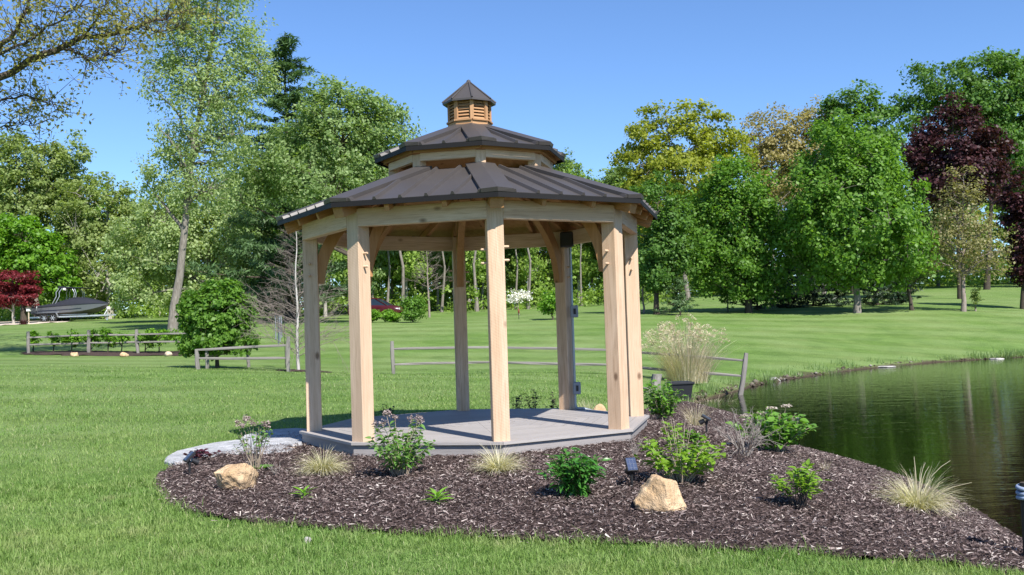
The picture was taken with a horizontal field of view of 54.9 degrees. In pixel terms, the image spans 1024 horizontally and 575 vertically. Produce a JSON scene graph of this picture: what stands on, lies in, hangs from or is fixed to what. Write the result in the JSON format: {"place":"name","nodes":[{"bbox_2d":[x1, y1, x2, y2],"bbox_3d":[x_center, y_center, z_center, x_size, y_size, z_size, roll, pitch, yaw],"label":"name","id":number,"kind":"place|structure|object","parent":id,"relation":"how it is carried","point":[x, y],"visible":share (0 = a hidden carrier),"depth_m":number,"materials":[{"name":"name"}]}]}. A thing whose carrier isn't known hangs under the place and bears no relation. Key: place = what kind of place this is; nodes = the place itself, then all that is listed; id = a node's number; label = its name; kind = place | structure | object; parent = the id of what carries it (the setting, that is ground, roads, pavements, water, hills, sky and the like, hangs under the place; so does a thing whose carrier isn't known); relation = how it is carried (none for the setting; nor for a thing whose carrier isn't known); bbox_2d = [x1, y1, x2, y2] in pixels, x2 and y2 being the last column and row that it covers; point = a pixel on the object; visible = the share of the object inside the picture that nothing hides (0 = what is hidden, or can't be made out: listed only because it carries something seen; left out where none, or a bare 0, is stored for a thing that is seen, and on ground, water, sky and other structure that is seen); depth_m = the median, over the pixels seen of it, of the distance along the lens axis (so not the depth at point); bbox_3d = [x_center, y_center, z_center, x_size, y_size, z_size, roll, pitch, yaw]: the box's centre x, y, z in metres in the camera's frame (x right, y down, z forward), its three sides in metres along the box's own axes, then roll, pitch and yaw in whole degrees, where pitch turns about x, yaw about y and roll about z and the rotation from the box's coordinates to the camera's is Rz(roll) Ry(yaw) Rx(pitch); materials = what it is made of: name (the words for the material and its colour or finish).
{"place":"outdoors","nodes":[
{"label":"outdoors","id":0,"kind":"place"},
{"bbox_2d":[0,320,69,324],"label":"driveway","id":1,"kind":"structure","parent":0,"point":[16,322],"depth_m":85.55,"materials":[{"name":"grey concrete"}]},
{"bbox_2d":[29,307,115,321],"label":"trailer","id":2,"kind":"object","parent":1,"relation":"on","point":[51,317],"visible":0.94,"depth_m":87.22,"materials":[{"name":"metal"}]},
{"bbox_2d":[30,286,108,315],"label":"motor boat","id":3,"kind":"object","parent":2,"relation":"on","point":[80,305],"visible":0.98,"depth_m":87.14,"materials":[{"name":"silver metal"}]},
{"bbox_2d":[0,281,1023,574],"bbox_3d":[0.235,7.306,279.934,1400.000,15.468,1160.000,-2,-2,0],"label":"lawn","id":4,"kind":"structure","parent":0,"point":[934,325],"depth_m":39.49,"materials":[{"name":"green plant"}]},
{"bbox_2d":[0,269,43,323],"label":"japanese maple tree","id":5,"kind":"object","parent":4,"relation":"on","point":[12,294],"visible":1,"depth_m":83.59,"materials":[{"name":"red plant"}]},
{"bbox_2d":[0,212,83,320],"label":"maple tree","id":6,"kind":"object","parent":4,"relation":"on","point":[18,254],"visible":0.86,"depth_m":88.71,"materials":[{"name":"green plant"}]},
{"bbox_2d":[0,127,100,319],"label":"woodland tree","id":7,"kind":"object","parent":4,"relation":"on","point":[32,195],"visible":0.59,"depth_m":96.75,"materials":[{"name":"green plant"}]},
{"bbox_2d":[20,350,181,355],"bbox_3d":[-17.699,2.865,42.793,8.084,0.389,2.648,-2,-2,0],"label":"mulch strip","id":8,"kind":"object","parent":4,"relation":"on","point":[106,353],"visible":0.79,"depth_m":42.68,"materials":[{"name":"brown wood"}]},
{"bbox_2d":[60,328,81,351],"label":"sapling","id":9,"kind":"object","parent":8,"relation":"on","point":[72,339],"visible":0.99,"depth_m":43.08,"materials":[{"name":"green plant"}]},
{"bbox_2d":[79,329,101,351],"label":"sapling","id":10,"kind":"object","parent":8,"relation":"on","point":[95,338],"visible":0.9,"depth_m":43.15,"materials":[{"name":"green plant"}]},
{"bbox_2d":[99,327,118,351],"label":"sapling","id":11,"kind":"object","parent":8,"relation":"on","point":[107,338],"visible":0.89,"depth_m":43.03,"materials":[{"name":"green plant"}]},
{"bbox_2d":[132,329,155,352],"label":"sapling","id":12,"kind":"object","parent":8,"relation":"on","point":[146,338],"visible":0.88,"depth_m":42.97,"materials":[{"name":"green plant"}]},
{"bbox_2d":[146,328,171,351],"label":"sapling","id":13,"kind":"object","parent":8,"relation":"on","point":[156,337],"visible":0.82,"depth_m":43.03,"materials":[{"name":"green plant"}]},
{"bbox_2d":[47,171,156,318],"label":"woodland tree","id":14,"kind":"object","parent":4,"relation":"on","point":[89,235],"visible":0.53,"depth_m":94.97,"materials":[{"name":"green plant"}]},
{"bbox_2d":[26,329,185,352],"bbox_3d":[-17.315,2.409,42.785,7.661,1.246,0.788,-2,-2,7],"label":"split rail fence","id":15,"kind":"object","parent":4,"relation":"on","point":[88,343],"visible":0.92,"depth_m":42.91,"materials":[{"name":"grey wood"}]},
{"bbox_2d":[0,0,230,159],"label":"oak tree","id":16,"kind":"object","parent":4,"relation":"on","point":[119,31],"visible":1,"depth_m":36.56,"materials":[{"name":"green plant"}]},
{"bbox_2d":[96,173,267,314],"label":"willow tree","id":17,"kind":"object","parent":4,"relation":"on","point":[204,245],"visible":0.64,"depth_m":75.08,"materials":[{"name":"green plant"}]},
{"bbox_2d":[131,0,285,332],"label":"cottonwood tree","id":18,"kind":"object","parent":4,"relation":"on","point":[171,60],"visible":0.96,"depth_m":52.03,"materials":[{"name":"green plant"}]},
{"bbox_2d":[174,277,260,367],"bbox_3d":[-9.294,1.169,31.203,2.562,3.068,2.274,0,-3,-33],"label":"round shrub","id":19,"kind":"object","parent":4,"relation":"on","point":[207,324],"visible":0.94,"depth_m":30.82,"materials":[{"name":"green plant"}]},
{"bbox_2d":[195,336,290,371],"bbox_3d":[-7.984,2.057,29.205,3.000,1.136,0.162,-2,-2,10],"label":"split rail fence","id":20,"kind":"object","parent":4,"relation":"on","point":[286,357],"visible":0.93,"depth_m":29.13,"materials":[{"name":"grey wood"}]},
{"bbox_2d":[213,186,276,295],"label":"woodland tree","id":21,"kind":"object","parent":4,"relation":"on","point":[257,231],"visible":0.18,"depth_m":91.35,"materials":[{"name":"green plant"}]},
{"bbox_2d":[161,31,377,320],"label":"pine tree","id":22,"kind":"object","parent":4,"relation":"on","point":[281,101],"visible":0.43,"depth_m":71.38,"materials":[{"name":"green plant"}]},
{"bbox_2d":[260,144,324,314],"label":"woodland tree","id":23,"kind":"object","parent":4,"relation":"on","point":[278,232],"visible":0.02,"depth_m":88.92,"materials":[{"name":"green plant"}]},
{"bbox_2d":[231,228,374,370],"bbox_3d":[-6.304,0.420,29.533,4.448,4.961,4.228,-2,-2,0],"label":"birch tree","id":24,"kind":"object","parent":4,"relation":"on","point":[297,327],"visible":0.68,"depth_m":29.74,"materials":[{"name":"grey plant"}]},
{"bbox_2d":[293,131,347,316],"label":"woodland tree","id":25,"kind":"object","parent":4,"relation":"on","point":[338,255],"visible":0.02,"depth_m":83.94,"materials":[{"name":"green plant"}]},
{"bbox_2d":[217,72,426,255],"bbox_3d":[-11.538,-5.346,59.943,12.951,15.590,7.674,-2,-2,0],"label":"broadleaf tree","id":26,"kind":"object","parent":4,"relation":"on","point":[343,166],"visible":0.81,"depth_m":59.36,"materials":[{"name":"green plant"}]},
{"bbox_2d":[343,135,401,297],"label":"woodland tree","id":27,"kind":"object","parent":4,"relation":"on","point":[380,272],"visible":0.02,"depth_m":87.78,"materials":[{"name":"green plant"}]},
{"bbox_2d":[347,298,402,314],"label":"parked car","id":28,"kind":"object","parent":4,"relation":"on","point":[379,304],"visible":0.16,"depth_m":78.13,"materials":[{"name":"red paint"}]},
{"bbox_2d":[369,168,404,300],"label":"slim tree","id":29,"kind":"object","parent":4,"relation":"on","point":[403,277],"visible":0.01,"depth_m":85.20,"materials":[{"name":"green plant"}]},
{"bbox_2d":[377,309,402,321],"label":"shrub","id":30,"kind":"object","parent":4,"relation":"on","point":[389,315],"visible":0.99,"depth_m":61.74,"materials":[{"name":"green plant"}]},
{"bbox_2d":[374,257,422,301],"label":"woodland tree","id":31,"kind":"object","parent":4,"relation":"on","point":[392,283],"visible":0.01,"depth_m":95.72,"materials":[{"name":"green plant"}]},
{"bbox_2d":[376,145,435,296],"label":"woodland tree","id":32,"kind":"object","parent":4,"relation":"on","point":[413,258],"visible":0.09,"depth_m":88.95,"materials":[{"name":"green plant"}]},
{"bbox_2d":[398,295,428,322],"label":"round shrub","id":33,"kind":"object","parent":4,"relation":"on","point":[412,310],"visible":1,"depth_m":59.73,"materials":[{"name":"green plant"}]},
{"bbox_2d":[403,251,452,316],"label":"tree","id":34,"kind":"object","parent":4,"relation":"on","point":[432,284],"visible":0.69,"depth_m":78.00,"materials":[{"name":"green plant"}]},
{"bbox_2d":[418,251,452,310],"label":"woodland tree","id":35,"kind":"object","parent":4,"relation":"on","point":[440,269],"visible":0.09,"depth_m":91.64,"materials":[{"name":"green plant"}]},
{"bbox_2d":[276,80,657,456],"bbox_3d":[-0.447,-0.282,11.634,4.205,4.384,4.205,-2,-2,14],"label":"gazebo","id":36,"kind":"object","parent":4,"relation":"on","point":[470,177],"visible":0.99,"depth_m":10.60,"materials":[{"name":"beige wood"}]},
{"bbox_2d":[446,250,507,309],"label":"woodland tree","id":37,"kind":"object","parent":4,"relation":"on","point":[480,258],"visible":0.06,"depth_m":88.37,"materials":[{"name":"green plant"}]},
{"bbox_2d":[465,249,527,292],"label":"woodland tree","id":38,"kind":"object","parent":4,"relation":"on","point":[507,253],"visible":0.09,"depth_m":93.38,"materials":[{"name":"green plant"}]},
{"bbox_2d":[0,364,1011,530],"bbox_3d":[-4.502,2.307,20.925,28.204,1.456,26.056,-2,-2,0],"label":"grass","id":39,"kind":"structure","parent":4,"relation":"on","point":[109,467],"depth_m":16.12,"materials":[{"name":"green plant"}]},
{"bbox_2d":[4,165,1015,318],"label":"distant wood","id":40,"kind":"object","parent":4,"relation":"on","point":[587,282],"visible":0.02,"depth_m":119.22,"materials":[{"name":"green plant"}]},
{"bbox_2d":[0,252,1020,321],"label":"undergrowth","id":41,"kind":"object","parent":4,"relation":"on","point":[588,294],"visible":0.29,"depth_m":93.95,"materials":[{"name":"green plant"}]},
{"bbox_2d":[506,289,532,314],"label":"flowering tree","id":42,"kind":"object","parent":4,"relation":"on","point":[514,298],"visible":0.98,"depth_m":70.86,"materials":[{"name":"white plant"}]},
{"bbox_2d":[505,247,550,306],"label":"woodland tree","id":43,"kind":"object","parent":4,"relation":"on","point":[522,273],"visible":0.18,"depth_m":91.73,"materials":[{"name":"green plant"}]},
{"bbox_2d":[531,247,553,292],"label":"woodland tree","id":44,"kind":"object","parent":4,"relation":"on","point":[544,252],"visible":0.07,"depth_m":97.59,"materials":[{"name":"green plant"}]},
{"bbox_2d":[535,287,555,319],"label":"round shrub","id":45,"kind":"object","parent":4,"relation":"on","point":[547,305],"visible":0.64,"depth_m":57.79,"materials":[{"name":"green plant"}]},
{"bbox_2d":[543,147,577,281],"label":"woodland tree","id":46,"kind":"object","parent":4,"relation":"on","point":[560,166],"visible":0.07,"depth_m":104.09,"materials":[{"name":"green plant"}]},
{"bbox_2d":[390,341,747,394],"bbox_3d":[1.463,2.503,29.115,10.943,2.128,0.874,-3,-2,21],"label":"split rail fence","id":47,"kind":"object","parent":4,"relation":"on","point":[744,360],"visible":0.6,"depth_m":29.51,"materials":[{"name":"grey wood"}]},
{"bbox_2d":[128,399,1023,574],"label":"mulch bed","id":48,"kind":"object","parent":4,"relation":"on","point":[671,535],"visible":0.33,"depth_m":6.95,"materials":[{"name":"brown wood"}]},
{"bbox_2d":[183,448,220,458],"bbox_3d":[-3.187,1.704,10.105,0.372,0.120,0.376,-2,-2,0],"label":"heuchera","id":49,"kind":"object","parent":48,"relation":"on","point":[200,452],"visible":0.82,"depth_m":10.08,"materials":[{"name":"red plant"}]},
{"bbox_2d":[164,440,292,465],"bbox_3d":[-3.255,1.888,10.911,1.368,0.210,1.654,0,-3,-33],"label":"flagstone","id":50,"kind":"object","parent":48,"relation":"on","point":[179,456],"visible":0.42,"depth_m":10.89,"materials":[{"name":"grey stone"}]},
{"bbox_2d":[213,463,258,489],"bbox_3d":[-2.252,1.575,8.112,0.286,0.281,0.386,-3,-2,19],"label":"boulder","id":51,"kind":"object","parent":48,"relation":"on","point":[239,476],"visible":0.83,"depth_m":8.00,"materials":[{"name":"beige stone"}]},
{"bbox_2d":[233,414,273,469],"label":"shrub","id":52,"kind":"object","parent":48,"relation":"on","point":[257,465],"visible":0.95,"depth_m":9.13,"materials":[{"name":"green plant"}]},
{"bbox_2d":[241,428,305,445],"bbox_3d":[-2.883,1.909,11.936,0.794,0.228,2.080,-1,-2,-9],"label":"flagstone","id":53,"kind":"object","parent":48,"relation":"on","point":[277,438],"visible":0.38,"depth_m":11.89,"materials":[{"name":"grey stone"}]},
{"bbox_2d":[291,444,354,475],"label":"grass tuft","id":54,"kind":"object","parent":48,"relation":"on","point":[320,466],"visible":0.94,"depth_m":8.75,"materials":[{"name":"beige plant"}]},
{"bbox_2d":[365,409,436,476],"bbox_3d":[-0.957,1.333,8.481,0.620,0.579,0.766,-2,-2,0],"label":"hydrangea","id":55,"kind":"object","parent":48,"relation":"on","point":[406,458],"visible":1,"depth_m":8.45,"materials":[{"name":"green plant"}]},
{"bbox_2d":[423,486,453,504],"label":"seedling","id":56,"kind":"object","parent":48,"relation":"on","point":[437,494],"visible":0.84,"depth_m":7.12,"materials":[{"name":"green plant"}]},
{"bbox_2d":[465,441,532,475],"bbox_3d":[-0.096,1.427,8.433,0.662,0.306,0.657,-2,-2,0],"label":"grass tuft","id":57,"kind":"object","parent":48,"relation":"on","point":[497,464],"visible":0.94,"depth_m":8.38,"materials":[{"name":"beige plant"}]},
{"bbox_2d":[534,447,611,498],"bbox_3d":[0.433,1.354,7.140,0.576,0.371,0.516,-3,-2,17],"label":"peony","id":58,"kind":"object","parent":48,"relation":"on","point":[574,474],"visible":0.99,"depth_m":7.08,"materials":[{"name":"green plant"}]},
{"bbox_2d":[624,457,637,487],"bbox_3d":[0.896,1.421,7.450,0.085,0.272,0.132,-1,-2,-12],"label":"solar light","id":59,"kind":"object","parent":48,"relation":"on","point":[631,466],"visible":0.94,"depth_m":7.42,"materials":[{"name":"black plastic"}]},
{"bbox_2d":[633,474,686,513],"bbox_3d":[1.004,1.431,6.626,0.320,0.343,0.272,-3,-3,26],"label":"boulder","id":60,"kind":"object","parent":48,"relation":"on","point":[658,493],"visible":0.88,"depth_m":6.54,"materials":[{"name":"beige stone"}]},
{"bbox_2d":[643,379,686,420],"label":"hydrangea","id":61,"kind":"object","parent":48,"relation":"on","point":[662,405],"visible":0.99,"depth_m":13.95,"materials":[{"name":"green plant"}]},
{"bbox_2d":[631,416,725,483],"bbox_3d":[1.281,1.238,7.525,0.720,0.503,0.728,-2,-2,0],"label":"hydrangea","id":62,"kind":"object","parent":48,"relation":"on","point":[703,457],"visible":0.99,"depth_m":7.47,"materials":[{"name":"green plant"}]},
{"bbox_2d":[674,403,713,426],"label":"grass tuft","id":63,"kind":"object","parent":48,"relation":"on","point":[694,422],"visible":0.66,"depth_m":13.35,"materials":[{"name":"plant"}]},
{"bbox_2d":[733,430,760,460],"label":"bare shrub","id":64,"kind":"object","parent":48,"relation":"on","point":[739,444],"visible":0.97,"depth_m":8.73,"materials":[{"name":"plant"}]},
{"bbox_2d":[712,407,793,456],"bbox_3d":[2.177,1.406,9.219,0.608,0.613,0.814,0,-3,-33],"label":"bare shrub","id":65,"kind":"object","parent":48,"relation":"on","point":[757,435],"visible":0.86,"depth_m":9.22,"materials":[{"name":"grey plant"}]},
{"bbox_2d":[725,404,818,451],"bbox_3d":[2.657,1.441,10.068,0.955,0.489,0.867,-2,-2,0],"label":"hydrangea","id":66,"kind":"object","parent":48,"relation":"on","point":[786,434],"visible":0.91,"depth_m":10.01,"materials":[{"name":"green plant"}]},
{"bbox_2d":[770,458,831,507],"bbox_3d":[1.962,1.343,6.724,0.356,0.313,0.393,0,-3,-31],"label":"azalea","id":67,"kind":"object","parent":48,"relation":"on","point":[802,477],"visible":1,"depth_m":6.70,"materials":[{"name":"green plant"}]},
{"bbox_2d":[867,458,971,519],"bbox_3d":[3.037,1.465,7.349,0.884,0.392,0.889,-2,-2,0],"label":"grass tuft","id":68,"kind":"object","parent":48,"relation":"on","point":[916,499],"visible":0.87,"depth_m":7.33,"materials":[{"name":"plant"}]},
{"bbox_2d":[1015,482,1023,554],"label":"mooring post","id":69,"kind":"object","parent":48,"relation":"on","point":[1019,491],"visible":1,"depth_m":5.79,"materials":[{"name":"white"}]},
{"bbox_2d":[562,162,593,305],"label":"slim tree","id":70,"kind":"object","parent":4,"relation":"on","point":[579,167],"visible":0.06,"depth_m":90.20,"materials":[{"name":"green plant"}]},
{"bbox_2d":[560,168,602,300],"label":"woodland tree","id":71,"kind":"object","parent":4,"relation":"on","point":[589,266],"visible":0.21,"depth_m":95.26,"materials":[{"name":"green plant"}]},
{"bbox_2d":[596,162,644,234],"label":"woodland tree","id":72,"kind":"object","parent":4,"relation":"on","point":[610,178],"visible":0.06,"depth_m":107.47,"materials":[{"name":"green plant"}]},
{"bbox_2d":[629,169,700,313],"bbox_3d":[9.387,-2.816,61.216,4.508,9.226,4.163,-2,-2,0],"label":"pear tree","id":73,"kind":"object","parent":4,"relation":"on","point":[659,267],"visible":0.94,"depth_m":60.43,"materials":[{"name":"green plant"}]},
{"bbox_2d":[650,276,699,314],"bbox_3d":[9.841,0.521,60.081,2.712,2.584,2.721,-3,-3,29],"label":"pine tree","id":74,"kind":"object","parent":4,"relation":"on","point":[676,304],"visible":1,"depth_m":59.92,"materials":[{"name":"green plant"}]},
{"bbox_2d":[665,381,694,401],"bbox_3d":[3.907,2.471,22.914,0.580,0.576,0.460,-1,-2,-9],"label":"tub","id":75,"kind":"object","parent":4,"relation":"on","point":[686,387],"visible":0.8,"depth_m":22.74,"materials":[{"name":"black plastic"}]},
{"bbox_2d":[607,97,759,299],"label":"yellow tree","id":76,"kind":"object","parent":4,"relation":"on","point":[695,160],"visible":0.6,"depth_m":91.61,"materials":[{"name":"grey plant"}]},
{"bbox_2d":[674,151,805,312],"bbox_3d":[14.370,-3.475,63.213,9.258,10.581,6.632,-2,-2,0],"label":"maple tree","id":77,"kind":"object","parent":4,"relation":"on","point":[753,224],"visible":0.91,"depth_m":61.93,"materials":[{"name":"green plant"}]},
{"bbox_2d":[722,276,789,309],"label":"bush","id":78,"kind":"object","parent":4,"relation":"on","point":[756,307],"visible":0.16,"depth_m":65.55,"materials":[{"name":"green plant"}]},
{"bbox_2d":[723,101,823,266],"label":"bronze tree","id":79,"kind":"object","parent":4,"relation":"on","point":[768,151],"visible":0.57,"depth_m":95.31,"materials":[{"name":"brown plant"}]},
{"bbox_2d":[768,166,805,281],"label":"woodland tree","id":80,"kind":"object","parent":4,"relation":"on","point":[784,230],"visible":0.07,"depth_m":111.92,"materials":[{"name":"green plant"}]},
{"bbox_2d":[770,267,817,307],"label":"spruce bush","id":81,"kind":"object","parent":4,"relation":"on","point":[789,305],"visible":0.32,"depth_m":67.58,"materials":[{"name":"green plant"}]},
{"bbox_2d":[776,94,836,293],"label":"bronze tree","id":82,"kind":"object","parent":4,"relation":"on","point":[800,130],"visible":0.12,"depth_m":97.09,"materials":[{"name":"green plant"}]},
{"bbox_2d":[790,265,835,305],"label":"spruce bush","id":83,"kind":"object","parent":4,"relation":"on","point":[813,300],"visible":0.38,"depth_m":68.49,"materials":[{"name":"green plant"}]},
{"bbox_2d":[643,347,1023,401],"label":"bank grass","id":84,"kind":"structure","parent":4,"relation":"on","point":[709,389],"depth_m":35.93,"materials":[{"name":"green plant"}]},
{"bbox_2d":[820,269,867,306],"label":"spruce bush","id":85,"kind":"object","parent":4,"relation":"on","point":[834,296],"visible":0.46,"depth_m":67.79,"materials":[{"name":"green plant"}]},
{"bbox_2d":[691,355,1016,402],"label":"bank pebbles","id":86,"kind":"object","parent":4,"relation":"on","point":[757,381],"visible":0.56,"depth_m":31.39,"materials":[{"name":"grey stone"}]},
{"bbox_2d":[770,101,944,312],"bbox_3d":[21.078,-4.791,60.426,9.163,13.012,9.131,0,-3,-44],"label":"maple tree","id":87,"kind":"object","parent":4,"relation":"on","point":[840,196],"visible":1,"depth_m":58.69,"materials":[{"name":"green plant"}]},
{"bbox_2d":[809,78,906,293],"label":"oak tree","id":88,"kind":"object","parent":4,"relation":"on","point":[850,97],"visible":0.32,"depth_m":93.65,"materials":[{"name":"green plant"}]},
{"bbox_2d":[859,278,907,304],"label":"spruce bush","id":89,"kind":"object","parent":4,"relation":"on","point":[877,294],"visible":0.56,"depth_m":67.58,"materials":[{"name":"green plant"}]},
{"bbox_2d":[878,278,922,304],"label":"spruce bush","id":90,"kind":"object","parent":4,"relation":"on","point":[898,294],"visible":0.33,"depth_m":68.74,"materials":[{"name":"green plant"}]},
{"bbox_2d":[905,265,935,309],"bbox_3d":[24.945,-0.279,61.011,2.614,3.707,1.962,-2,-2,14],"label":"tree","id":91,"kind":"object","parent":4,"relation":"on","point":[911,306],"visible":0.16,"depth_m":60.91,"materials":[{"name":"green plant"}]},
{"bbox_2d":[901,137,980,285],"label":"woodland tree","id":92,"kind":"object","parent":4,"relation":"on","point":[930,216],"visible":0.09,"depth_m":113.44,"materials":[{"name":"green plant"}]},
{"bbox_2d":[879,45,1023,289],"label":"oak tree","id":93,"kind":"object","parent":4,"relation":"on","point":[1003,105],"visible":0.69,"depth_m":97.33,"materials":[{"name":"green plant"}]},
{"bbox_2d":[896,89,1018,298],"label":"purple maple tree","id":94,"kind":"object","parent":4,"relation":"on","point":[971,146],"visible":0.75,"depth_m":77.39,"materials":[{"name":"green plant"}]},
{"bbox_2d":[917,163,1019,311],"bbox_3d":[27.543,-2.990,60.077,5.831,9.209,5.136,-2,-2,0],"label":"young tree","id":95,"kind":"object","parent":4,"relation":"on","point":[963,230],"visible":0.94,"depth_m":59.77,"materials":[{"name":"green plant"}]},
{"bbox_2d":[968,283,984,310],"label":"sapling","id":96,"kind":"object","parent":4,"relation":"on","point":[975,297],"visible":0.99,"depth_m":60.38,"materials":[{"name":"green plant"}]},
{"bbox_2d":[983,155,1022,252],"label":"woodland tree","id":97,"kind":"object","parent":4,"relation":"on","point":[1002,229],"visible":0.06,"depth_m":112.79,"materials":[{"name":"green plant"}]},
{"bbox_2d":[989,168,1023,308],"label":"purple maple tree","id":98,"kind":"object","parent":4,"relation":"on","point":[1013,202],"visible":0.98,"depth_m":64.00,"materials":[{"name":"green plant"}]},
{"bbox_2d":[0,0,1023,313],"label":"sky","id":99,"kind":"structure","parent":0,"point":[572,74],"materials":[{"name":"blue"}]},
{"bbox_2d":[641,315,735,383],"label":"pampas grass","id":100,"kind":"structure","parent":0,"point":[684,368],"depth_m":27.37,"materials":[{"name":"plant"}]},
{"bbox_2d":[695,357,1023,536],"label":"pond water","id":101,"kind":"structure","parent":0,"point":[964,419],"depth_m":19.37,"materials":[{"name":"green liquid"}]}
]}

